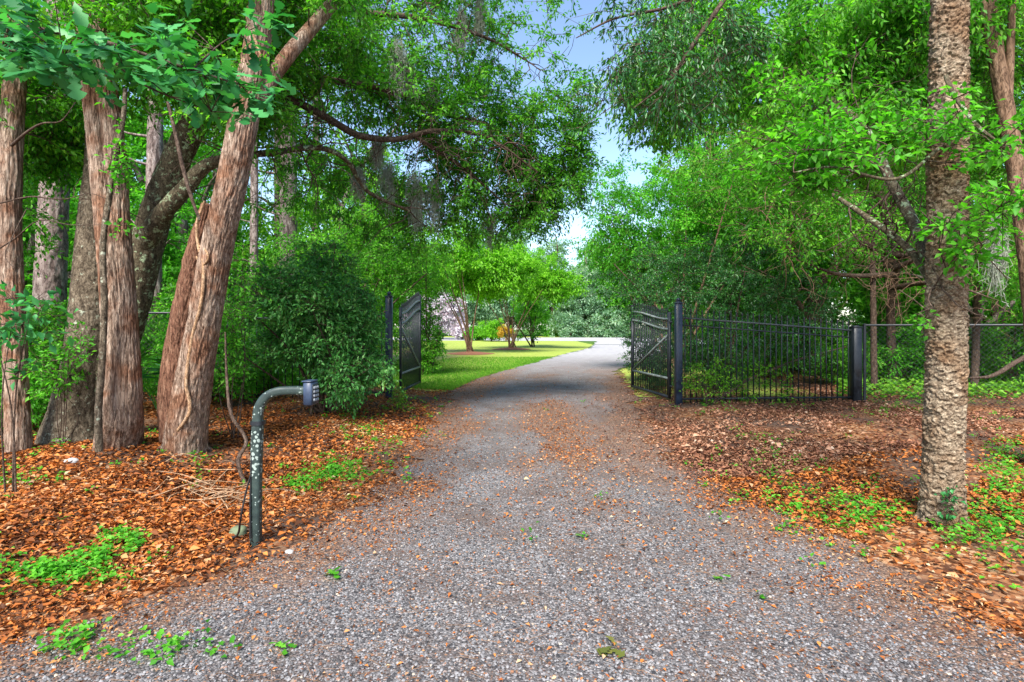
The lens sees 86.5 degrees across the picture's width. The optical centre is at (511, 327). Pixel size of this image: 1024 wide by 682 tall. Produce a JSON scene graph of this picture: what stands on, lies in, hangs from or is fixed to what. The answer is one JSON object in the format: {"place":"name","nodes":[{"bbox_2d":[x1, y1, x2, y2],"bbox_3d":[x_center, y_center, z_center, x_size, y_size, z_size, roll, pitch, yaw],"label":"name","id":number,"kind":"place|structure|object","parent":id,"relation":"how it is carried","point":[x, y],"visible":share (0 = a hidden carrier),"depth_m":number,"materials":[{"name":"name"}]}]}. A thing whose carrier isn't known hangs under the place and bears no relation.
{"place":"outdoors","nodes":[
{"label":"outdoors","id":0,"kind":"place"},
{"bbox_2d":[0,0,297,134],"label":"oak branch","id":1,"kind":"object","parent":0,"point":[60,69],"visible":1,"depth_m":2.84,"materials":[{"name":"green plant"}]},
{"bbox_2d":[257,340,593,391],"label":"lawn","id":2,"kind":"structure","parent":0,"point":[547,348],"depth_m":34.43,"materials":[{"name":"green plant"}]},
{"bbox_2d":[125,98,270,300],"bbox_3d":[-10.811,-3.630,18.914,5.579,10.350,5.562,0,0,-9],"label":"broadleaf tree","id":3,"kind":"object","parent":2,"relation":"on","point":[208,181],"visible":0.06,"depth_m":18.55,"materials":[{"name":"green plant"}]},
{"bbox_2d":[229,113,371,311],"bbox_3d":[-7.040,-2.553,17.764,5.574,8.118,5.434,0,0,0],"label":"broadleaf tree","id":4,"kind":"object","parent":2,"relation":"on","point":[262,229],"visible":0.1,"depth_m":16.87,"materials":[{"name":"green plant"}]},
{"bbox_2d":[271,16,358,295],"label":"pine tree","id":5,"kind":"object","parent":2,"relation":"on","point":[275,217],"depth_m":16.90,"materials":[{"name":"grey plant"}]},
{"bbox_2d":[239,0,397,299],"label":"pine tree","id":6,"kind":"object","parent":2,"relation":"on","point":[290,226],"visible":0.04,"depth_m":15.32,"materials":[{"name":"grey plant"}]},
{"bbox_2d":[266,116,438,344],"bbox_3d":[-4.630,-2.530,16.918,5.520,8.039,5.381,0,0,-39],"label":"broadleaf tree","id":7,"kind":"object","parent":2,"relation":"on","point":[312,194],"visible":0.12,"depth_m":16.25,"materials":[{"name":"green plant"}]},
{"bbox_2d":[395,240,459,375],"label":"gate shrub","id":8,"kind":"object","parent":2,"relation":"on","point":[428,357],"visible":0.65,"depth_m":15.81,"materials":[{"name":"green plant"}]},
{"bbox_2d":[447,351,494,354],"bbox_3d":[-2.294,1.395,30.000,2.692,0.130,2.600,0,0,0],"label":"mulch ring","id":9,"kind":"object","parent":2,"relation":"on","point":[470,353],"visible":0.95,"depth_m":29.34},
{"bbox_2d":[395,218,545,351],"bbox_3d":[-2.649,-2.421,30.203,8.455,7.944,5.524,0,0,-20],"label":"crape myrtle","id":10,"kind":"object","parent":9,"relation":"on","point":[495,274],"visible":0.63,"depth_m":29.29,"materials":[{"name":"green plant"}]},
{"bbox_2d":[474,318,511,341],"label":"round bush","id":11,"kind":"object","parent":2,"relation":"on","point":[485,332],"visible":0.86,"depth_m":55.49,"materials":[{"name":"green plant"}]},
{"bbox_2d":[493,347,528,349],"bbox_3d":[-0.042,1.395,36.000,2.692,0.130,2.600,0,0,0],"label":"mulch ring","id":12,"kind":"object","parent":2,"relation":"on","point":[509,348],"visible":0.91,"depth_m":35.35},
{"bbox_2d":[465,240,591,347],"bbox_3d":[0.637,-2.154,35.990,9.261,7.412,4.869,0,0,0],"label":"crape myrtle","id":13,"kind":"object","parent":12,"relation":"on","point":[552,284],"visible":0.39,"depth_m":35.46,"materials":[{"name":"green plant"}]},
{"bbox_2d":[503,290,554,346],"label":"young magnolia","id":14,"kind":"object","parent":2,"relation":"on","point":[535,310],"visible":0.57,"depth_m":40.82,"materials":[{"name":"green plant"}]},
{"bbox_2d":[0,345,1023,681],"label":"driveway","id":15,"kind":"structure","parent":0,"point":[600,361],"depth_m":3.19,"materials":[{"name":"grey gravel"}]},
{"bbox_2d":[595,636,624,657],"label":"leaf sprig","id":16,"kind":"object","parent":15,"relation":"on","point":[608,649],"visible":1,"depth_m":2.42,"materials":[{"name":"green plant"}]},
{"bbox_2d":[0,330,1023,681],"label":"ground","id":17,"kind":"structure","parent":0,"point":[964,558],"depth_m":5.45,"materials":[{"name":"brown plant"}]},
{"bbox_2d":[0,345,58,429],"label":"undergrowth shrub","id":18,"kind":"object","parent":17,"relation":"on","point":[38,407],"visible":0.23,"depth_m":6.82,"materials":[{"name":"green plant"}]},
{"bbox_2d":[0,296,67,419],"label":"undergrowth shrub","id":19,"kind":"object","parent":17,"relation":"on","point":[54,322],"visible":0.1,"depth_m":7.60,"materials":[{"name":"green plant"}]},
{"bbox_2d":[0,280,78,494],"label":"laurel sapling","id":20,"kind":"object","parent":17,"relation":"on","point":[8,330],"visible":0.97,"depth_m":4.63,"materials":[{"name":"green plant"}]},
{"bbox_2d":[32,0,70,321],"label":"grey pine","id":21,"kind":"object","parent":17,"relation":"on","point":[54,271],"visible":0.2,"depth_m":8.86,"materials":[{"name":"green plant"}]},
{"bbox_2d":[10,317,97,444],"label":"seedling","id":22,"kind":"object","parent":17,"relation":"on","point":[56,380],"visible":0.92,"depth_m":6.05,"materials":[{"name":"green plant"}]},
{"bbox_2d":[0,0,134,286],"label":"broadleaf tree","id":23,"kind":"object","parent":17,"relation":"on","point":[29,239],"visible":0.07,"depth_m":12.98,"materials":[{"name":"green plant"}]},
{"bbox_2d":[0,10,150,454],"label":"brown tree","id":24,"kind":"object","parent":17,"relation":"on","point":[13,106],"visible":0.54,"depth_m":5.95,"materials":[{"name":"red plant"}]},
{"bbox_2d":[94,88,127,451],"bbox_3d":[-4.039,-0.598,5.482,0.270,3.672,0.112,0,0,-28],"label":"thin stem","id":25,"kind":"object","parent":17,"relation":"on","point":[98,422],"visible":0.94,"depth_m":5.43,"materials":[{"name":"brown plant"}]},
{"bbox_2d":[26,72,243,313],"bbox_3d":[-9.600,-3.163,13.846,4.934,9.181,4.949,0,0,0],"label":"broadleaf tree","id":26,"kind":"object","parent":17,"relation":"on","point":[172,269],"visible":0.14,"depth_m":13.58,"materials":[{"name":"green plant"}]},
{"bbox_2d":[0,0,273,451],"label":"shaggy tree","id":27,"kind":"object","parent":17,"relation":"on","point":[123,418],"visible":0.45,"depth_m":5.70,"materials":[{"name":"red plant"}]},
{"bbox_2d":[95,114,144,239],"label":"climbing plant","id":28,"kind":"object","parent":27,"relation":"attached to","point":[117,170],"visible":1,"depth_m":5.40,"materials":[{"name":"green plant"}]},
{"bbox_2d":[124,82,163,387],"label":"pine tree","id":29,"kind":"object","parent":17,"relation":"on","point":[154,148],"visible":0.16,"depth_m":11.87,"materials":[{"name":"grey plant"}]},
{"bbox_2d":[143,277,176,386],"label":"undergrowth shrub","id":30,"kind":"object","parent":17,"relation":"on","point":[172,286],"visible":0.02,"depth_m":11.81,"materials":[{"name":"green plant"}]},
{"bbox_2d":[140,342,220,409],"bbox_3d":[-5.223,0.682,8.203,1.476,1.378,1.666,0,0,0],"label":"palmetto","id":31,"kind":"object","parent":17,"relation":"on","point":[150,358],"visible":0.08,"depth_m":7.68,"materials":[{"name":"teal plant"}]},
{"bbox_2d":[140,293,237,395],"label":"undergrowth shrub","id":32,"kind":"object","parent":17,"relation":"on","point":[144,345],"visible":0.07,"depth_m":10.38,"materials":[{"name":"green plant"}]},
{"bbox_2d":[141,313,272,403],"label":"undergrowth shrub","id":33,"kind":"object","parent":17,"relation":"on","point":[250,386],"visible":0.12,"depth_m":9.48,"materials":[{"name":"green plant"}]},
{"bbox_2d":[124,453,303,517],"bbox_3d":[-2.769,1.463,5.020,1.700,0.398,1.154,0,0,28],"label":"twig pile","id":34,"kind":"object","parent":17,"relation":"on","point":[225,491],"visible":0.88,"depth_m":4.88,"materials":[{"name":"brown plant"}]},
{"bbox_2d":[224,332,247,485],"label":"looping vine","id":35,"kind":"object","parent":17,"relation":"on","point":[242,450],"visible":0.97,"depth_m":5.59,"materials":[{"name":"brown plant"}]},
{"bbox_2d":[213,238,271,438],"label":"seedling","id":36,"kind":"object","parent":17,"relation":"on","point":[235,361],"visible":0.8,"depth_m":6.57,"materials":[{"name":"green plant"}]},
{"bbox_2d":[221,312,312,393],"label":"undergrowth shrub","id":37,"kind":"object","parent":17,"relation":"on","point":[282,375],"visible":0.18,"depth_m":10.78,"materials":[{"name":"green plant"}]},
{"bbox_2d":[133,0,404,455],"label":"leaning tree","id":38,"kind":"object","parent":17,"relation":"on","point":[220,217],"visible":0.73,"depth_m":5.69,"materials":[{"name":"red plant"}]},
{"bbox_2d":[166,101,200,220],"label":"hanging vine","id":39,"kind":"object","parent":38,"relation":"hanging from","point":[181,161],"visible":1,"depth_m":5.29,"materials":[{"name":"brown plant"}]},
{"bbox_2d":[170,6,261,458],"bbox_3d":[-3.080,-0.913,5.536,1.316,4.632,0.184,0,0,17],"label":"climbing vine","id":40,"kind":"object","parent":38,"relation":"attached to","point":[189,411],"visible":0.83,"depth_m":5.54,"materials":[{"name":"brown plant"}]},
{"bbox_2d":[196,1,352,300],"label":"pine tree","id":41,"kind":"object","parent":17,"relation":"on","point":[255,223],"visible":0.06,"depth_m":13.93,"materials":[{"name":"grey plant"}]},
{"bbox_2d":[249,379,318,547],"bbox_3d":[-1.548,0.982,3.696,0.458,1.247,0.110,0,0,5],"label":"keypad pedestal","id":42,"kind":"object","parent":17,"relation":"on","point":[308,390],"visible":0.93,"depth_m":3.67,"materials":[{"name":"paint"}]},
{"bbox_2d":[203,455,251,544],"bbox_3d":[-1.950,1.078,3.697,0.398,0.806,0.134,0,0,0],"label":"cable","id":43,"kind":"object","parent":42,"relation":"attached to","point":[250,482],"visible":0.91,"depth_m":3.65,"materials":[{"name":"black rubber"}]},
{"bbox_2d":[211,306,384,399],"bbox_3d":[-4.199,0.461,10.400,3.456,1.798,0.034,0,0,-10],"label":"iron fence","id":44,"kind":"object","parent":17,"relation":"on","point":[212,396],"visible":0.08,"depth_m":10.33,"materials":[{"name":"black metal"}]},
{"bbox_2d":[217,233,406,420],"bbox_3d":[-3.027,-0.059,8.326,2.973,2.978,2.660,0,0,0],"label":"azalea bush","id":45,"kind":"object","parent":17,"relation":"on","point":[340,362],"visible":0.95,"depth_m":8.02,"materials":[{"name":"green plant"}]},
{"bbox_2d":[34,0,607,445],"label":"live oak","id":46,"kind":"object","parent":17,"relation":"on","point":[526,192],"visible":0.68,"depth_m":8.26,"materials":[{"name":"green plant"}]},
{"bbox_2d":[346,166,367,206],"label":"spanish moss","id":47,"kind":"object","parent":46,"relation":"hanging from","point":[359,170],"visible":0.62,"depth_m":7.78,"materials":[{"name":"grey plant"}]},
{"bbox_2d":[368,142,387,175],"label":"spanish moss","id":48,"kind":"object","parent":46,"relation":"hanging from","point":[380,157],"visible":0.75,"depth_m":7.76,"materials":[{"name":"grey plant"}]},
{"bbox_2d":[374,160,401,215],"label":"spanish moss","id":49,"kind":"object","parent":46,"relation":"hanging from","point":[387,176],"visible":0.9,"depth_m":8.16,"materials":[{"name":"grey plant"}]},
{"bbox_2d":[388,35,409,102],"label":"spanish moss","id":50,"kind":"object","parent":46,"relation":"hanging from","point":[401,54],"visible":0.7,"depth_m":7.55,"materials":[{"name":"grey plant"}]},
{"bbox_2d":[403,166,430,240],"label":"spanish moss","id":51,"kind":"object","parent":46,"relation":"hanging from","point":[416,212],"visible":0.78,"depth_m":8.37,"materials":[{"name":"grey plant"}]},
{"bbox_2d":[423,176,443,239],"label":"spanish moss","id":52,"kind":"object","parent":46,"relation":"hanging from","point":[435,206],"visible":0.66,"depth_m":8.55,"materials":[{"name":"grey plant"}]},
{"bbox_2d":[449,5,474,69],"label":"spanish moss","id":53,"kind":"object","parent":46,"relation":"hanging from","point":[464,23],"visible":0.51,"depth_m":8.17,"materials":[{"name":"grey plant"}]},
{"bbox_2d":[470,0,490,43],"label":"spanish moss","id":54,"kind":"object","parent":46,"relation":"hanging from","point":[479,19],"visible":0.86,"depth_m":8.38,"materials":[{"name":"grey plant"}]},
{"bbox_2d":[477,211,498,253],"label":"spanish moss","id":55,"kind":"object","parent":46,"relation":"hanging from","point":[488,242],"visible":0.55,"depth_m":9.16,"materials":[{"name":"grey plant"}]},
{"bbox_2d":[239,172,449,361],"bbox_3d":[-3.921,-1.410,13.668,4.635,5.694,5.236,0,0,0],"label":"tall shrub","id":56,"kind":"object","parent":17,"relation":"on","point":[395,280],"visible":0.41,"depth_m":14.14,"materials":[{"name":"green plant"}]},
{"bbox_2d":[306,130,438,352],"bbox_3d":[-5.569,-3.139,21.685,5.041,9.380,5.056,0,0,-24],"label":"broadleaf tree","id":57,"kind":"object","parent":17,"relation":"on","point":[396,168],"visible":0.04,"depth_m":21.19,"materials":[{"name":"green plant"}]},
{"bbox_2d":[385,291,393,398],"bbox_3d":[-2.417,0.397,10.700,0.145,2.205,0.145,0,0,0],"label":"gate post","id":58,"kind":"object","parent":17,"relation":"on","point":[389,312],"visible":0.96,"depth_m":10.64,"materials":[{"name":"black metal"}]},
{"bbox_2d":[399,292,420,392],"bbox_3d":[-2.284,0.248,12.265,0.050,2.231,2.121,0,0,2],"label":"gate leaf","id":59,"kind":"object","parent":58,"relation":"attached to","point":[415,348],"visible":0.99,"depth_m":12.48,"materials":[{"name":"black metal"}]},
{"bbox_2d":[387,384,411,411],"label":"seedling","id":60,"kind":"object","parent":17,"relation":"on","point":[393,392],"visible":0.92,"depth_m":9.29,"materials":[{"name":"green plant"}]},
{"bbox_2d":[398,291,466,338],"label":"flowering shrub","id":61,"kind":"object","parent":17,"relation":"on","point":[447,313],"visible":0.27,"depth_m":64.61,"materials":[{"name":"pink plant"}]},
{"bbox_2d":[444,235,509,327],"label":"distant tree","id":62,"kind":"object","parent":17,"relation":"on","point":[480,314],"visible":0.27,"depth_m":78.41,"materials":[{"name":"green plant"}]},
{"bbox_2d":[0,389,1023,665],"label":"weeds","id":63,"kind":"object","parent":17,"relation":"on","point":[58,567],"visible":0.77,"depth_m":3.86,"materials":[{"name":"green plant"}]},
{"bbox_2d":[0,388,1023,681],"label":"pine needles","id":64,"kind":"object","parent":17,"relation":"on","point":[544,592],"visible":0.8,"depth_m":2.93,"materials":[{"name":"brown plant"}]},
{"bbox_2d":[492,233,545,335],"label":"distant tree","id":65,"kind":"object","parent":17,"relation":"on","point":[509,305],"visible":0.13,"depth_m":82.63,"materials":[{"name":"green plant"}]},
{"bbox_2d":[523,235,580,329],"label":"distant tree","id":66,"kind":"object","parent":17,"relation":"on","point":[561,249],"visible":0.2,"depth_m":85.45,"materials":[{"name":"green plant"}]},
{"bbox_2d":[143,358,1023,399],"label":"ground cover","id":67,"kind":"object","parent":17,"relation":"on","point":[901,384],"visible":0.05,"depth_m":11.78,"materials":[{"name":"green plant"}]},
{"bbox_2d":[546,265,630,337],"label":"magnolia tree","id":68,"kind":"object","parent":17,"relation":"on","point":[583,308],"visible":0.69,"depth_m":80.02,"materials":[{"name":"green plant"}]},
{"bbox_2d":[587,225,648,324],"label":"distant tree","id":69,"kind":"object","parent":17,"relation":"on","point":[614,301],"visible":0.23,"depth_m":81.57,"materials":[{"name":"green plant"}]},
{"bbox_2d":[616,306,673,380],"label":"gate side shrub","id":70,"kind":"object","parent":17,"relation":"on","point":[626,342],"visible":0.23,"depth_m":15.00,"materials":[{"name":"green plant"}]},
{"bbox_2d":[674,298,682,404],"bbox_3d":[3.181,0.504,10.400,0.145,2.140,0.145,0,0,0],"label":"gate post","id":71,"kind":"object","parent":17,"relation":"on","point":[678,346],"visible":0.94,"depth_m":10.34,"materials":[{"name":"black metal"}]},
{"bbox_2d":[631,302,671,398],"bbox_3d":[2.971,0.411,11.715,0.050,1.999,2.141,0,0,-8],"label":"gate leaf","id":72,"kind":"object","parent":71,"relation":"attached to","point":[668,337],"visible":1,"depth_m":11.63,"materials":[{"name":"black metal"}]},
{"bbox_2d":[659,300,743,367],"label":"undergrowth shrub","id":73,"kind":"object","parent":17,"relation":"on","point":[699,330],"visible":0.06,"depth_m":18.47,"materials":[{"name":"green plant"}]},
{"bbox_2d":[620,361,816,396],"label":"grass verge","id":74,"kind":"object","parent":17,"relation":"on","point":[627,374],"depth_m":13.21,"materials":[{"name":"green plant"}]},
{"bbox_2d":[567,125,816,374],"bbox_3d":[5.433,-2.331,16.844,7.258,7.731,4.272,0,0,12],"label":"crape myrtle","id":75,"kind":"object","parent":74,"relation":"on","point":[615,237],"visible":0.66,"depth_m":16.54,"materials":[{"name":"green plant"}]},
{"bbox_2d":[641,48,801,366],"bbox_3d":[7.633,-4.757,20.051,6.353,12.656,7.166,0,0,-6],"label":"broadleaf tree","id":76,"kind":"object","parent":17,"relation":"on","point":[665,278],"visible":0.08,"depth_m":19.04,"materials":[{"name":"green plant"}]},
{"bbox_2d":[601,223,869,392],"bbox_3d":[5.006,-0.412,12.873,5.829,4.250,3.566,0,0,0],"label":"holly bush","id":77,"kind":"object","parent":17,"relation":"on","point":[650,278],"visible":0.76,"depth_m":12.49,"materials":[{"name":"green plant"}]},
{"bbox_2d":[679,354,799,405],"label":"sparse bush","id":78,"kind":"object","parent":17,"relation":"on","point":[712,376],"visible":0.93,"depth_m":10.28,"materials":[{"name":"green plant"}]},
{"bbox_2d":[709,304,802,376],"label":"undergrowth shrub","id":79,"kind":"object","parent":17,"relation":"on","point":[767,359],"visible":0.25,"depth_m":15.68,"materials":[{"name":"green plant"}]},
{"bbox_2d":[683,308,851,402],"bbox_3d":[4.948,0.537,10.530,3.406,1.826,0.034,0,0,-4],"label":"iron fence","id":80,"kind":"object","parent":17,"relation":"on","point":[770,331],"visible":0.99,"depth_m":10.53,"materials":[{"name":"black metal"}]},
{"bbox_2d":[553,366,1023,481],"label":"leaf litter","id":81,"kind":"object","parent":17,"relation":"on","point":[854,450],"visible":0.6,"depth_m":7.66,"materials":[{"name":"brown plant"}]},
{"bbox_2d":[749,285,854,370],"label":"undergrowth shrub","id":82,"kind":"object","parent":17,"relation":"on","point":[832,317],"visible":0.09,"depth_m":17.90,"materials":[{"name":"green plant"}]},
{"bbox_2d":[596,0,1023,528],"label":"corky tree","id":83,"kind":"object","parent":17,"relation":"on","point":[881,133],"visible":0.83,"depth_m":4.16,"materials":[{"name":"green plant"}]},
{"bbox_2d":[560,0,794,159],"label":"overhanging branch","id":84,"kind":"object","parent":83,"relation":"attached to","point":[675,66],"visible":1,"depth_m":5.38,"materials":[{"name":"green plant"}]},
{"bbox_2d":[906,304,940,340],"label":"ivy sprig","id":85,"kind":"object","parent":83,"relation":"attached to","point":[922,320],"visible":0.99,"depth_m":4.07,"materials":[{"name":"green plant"}]},
{"bbox_2d":[933,484,966,530],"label":"ivy sprig","id":86,"kind":"object","parent":83,"relation":"attached to","point":[946,495],"visible":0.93,"depth_m":3.95,"materials":[{"name":"green plant"}]},
{"bbox_2d":[701,0,925,376],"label":"broadleaf tree","id":87,"kind":"object","parent":17,"relation":"on","point":[856,290],"visible":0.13,"depth_m":15.22,"materials":[{"name":"green plant"}]},
{"bbox_2d":[739,107,904,365],"bbox_3d":[11.060,-3.832,20.207,5.789,10.772,5.807,0,0,-17],"label":"broadleaf tree","id":88,"kind":"object","parent":17,"relation":"on","point":[765,281],"depth_m":19.87,"materials":[{"name":"green plant"}]},
{"bbox_2d":[649,0,1023,383],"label":"tangled oak","id":89,"kind":"object","parent":17,"relation":"on","point":[831,234],"visible":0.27,"depth_m":11.28,"materials":[{"name":"green plant"}]},
{"bbox_2d":[802,320,886,384],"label":"undergrowth shrub","id":90,"kind":"object","parent":17,"relation":"on","point":[834,354],"visible":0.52,"depth_m":13.48,"materials":[{"name":"green plant"}]},
{"bbox_2d":[849,325,862,401],"bbox_3d":[6.735,0.761,10.660,0.180,1.593,0.180,0,0,0],"label":"fence post","id":91,"kind":"object","parent":17,"relation":"on","point":[855,364],"visible":0.87,"depth_m":10.58,"materials":[{"name":"black metal"}]},
{"bbox_2d":[869,190,877,388],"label":"slim tree","id":92,"kind":"object","parent":17,"relation":"on","point":[873,309],"visible":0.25,"depth_m":12.55,"materials":[{"name":"brown plant"}]},
{"bbox_2d":[840,281,924,371],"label":"undergrowth shrub","id":93,"kind":"object","parent":17,"relation":"on","point":[881,315],"visible":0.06,"depth_m":16.26,"materials":[{"name":"green plant"}]},
{"bbox_2d":[862,299,925,385],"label":"undergrowth shrub","id":94,"kind":"object","parent":17,"relation":"on","point":[901,332],"visible":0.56,"depth_m":13.57,"materials":[{"name":"green plant"}]},
{"bbox_2d":[793,0,1023,331],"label":"edge tree","id":95,"kind":"object","parent":17,"relation":"on","point":[1002,74],"visible":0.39,"depth_m":5.61,"materials":[{"name":"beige plant"}]},
{"bbox_2d":[976,215,1012,305],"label":"spanish moss","id":96,"kind":"object","parent":95,"relation":"hanging from","point":[993,272],"visible":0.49,"depth_m":6.57,"materials":[{"name":"grey plant"}]},
{"bbox_2d":[825,59,1009,317],"bbox_3d":[12.876,-3.953,17.515,5.535,11.026,6.243,0,0,22],"label":"broadleaf tree","id":97,"kind":"object","parent":17,"relation":"on","point":[905,296],"visible":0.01,"depth_m":16.77,"materials":[{"name":"green plant"}]},
{"bbox_2d":[863,323,1023,407],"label":"chain link fence","id":98,"kind":"object","parent":17,"relation":"on","point":[864,355],"visible":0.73,"depth_m":10.24,"materials":[{"name":"black metal"}]},
{"bbox_2d":[877,65,1023,382],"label":"broadleaf tree","id":99,"kind":"object","parent":17,"relation":"on","point":[970,305],"visible":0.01,"depth_m":13.97,"materials":[{"name":"green plant"}]},
{"bbox_2d":[903,26,1023,363],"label":"broadleaf tree","id":100,"kind":"object","parent":17,"relation":"on","point":[1002,318],"depth_m":16.29,"materials":[{"name":"green plant"}]},
{"bbox_2d":[970,93,985,389],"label":"slim tree","id":101,"kind":"object","parent":17,"relation":"on","point":[976,306],"visible":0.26,"depth_m":12.45,"materials":[{"name":"brown plant"}]},
{"bbox_2d":[967,303,1023,386],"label":"undergrowth shrub","id":102,"kind":"object","parent":17,"relation":"on","point":[1015,320],"visible":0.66,"depth_m":12.88,"materials":[{"name":"green plant"}]},
{"bbox_2d":[969,355,1023,378],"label":"fallen limb","id":103,"kind":"object","parent":17,"relation":"on","point":[1010,365],"visible":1,"depth_m":9.05,"materials":[{"name":"wood"}]},
{"bbox_2d":[35,0,1023,329],"label":"sky","id":104,"kind":"structure","parent":0,"point":[584,53],"materials":[{"name":"blue"}]},
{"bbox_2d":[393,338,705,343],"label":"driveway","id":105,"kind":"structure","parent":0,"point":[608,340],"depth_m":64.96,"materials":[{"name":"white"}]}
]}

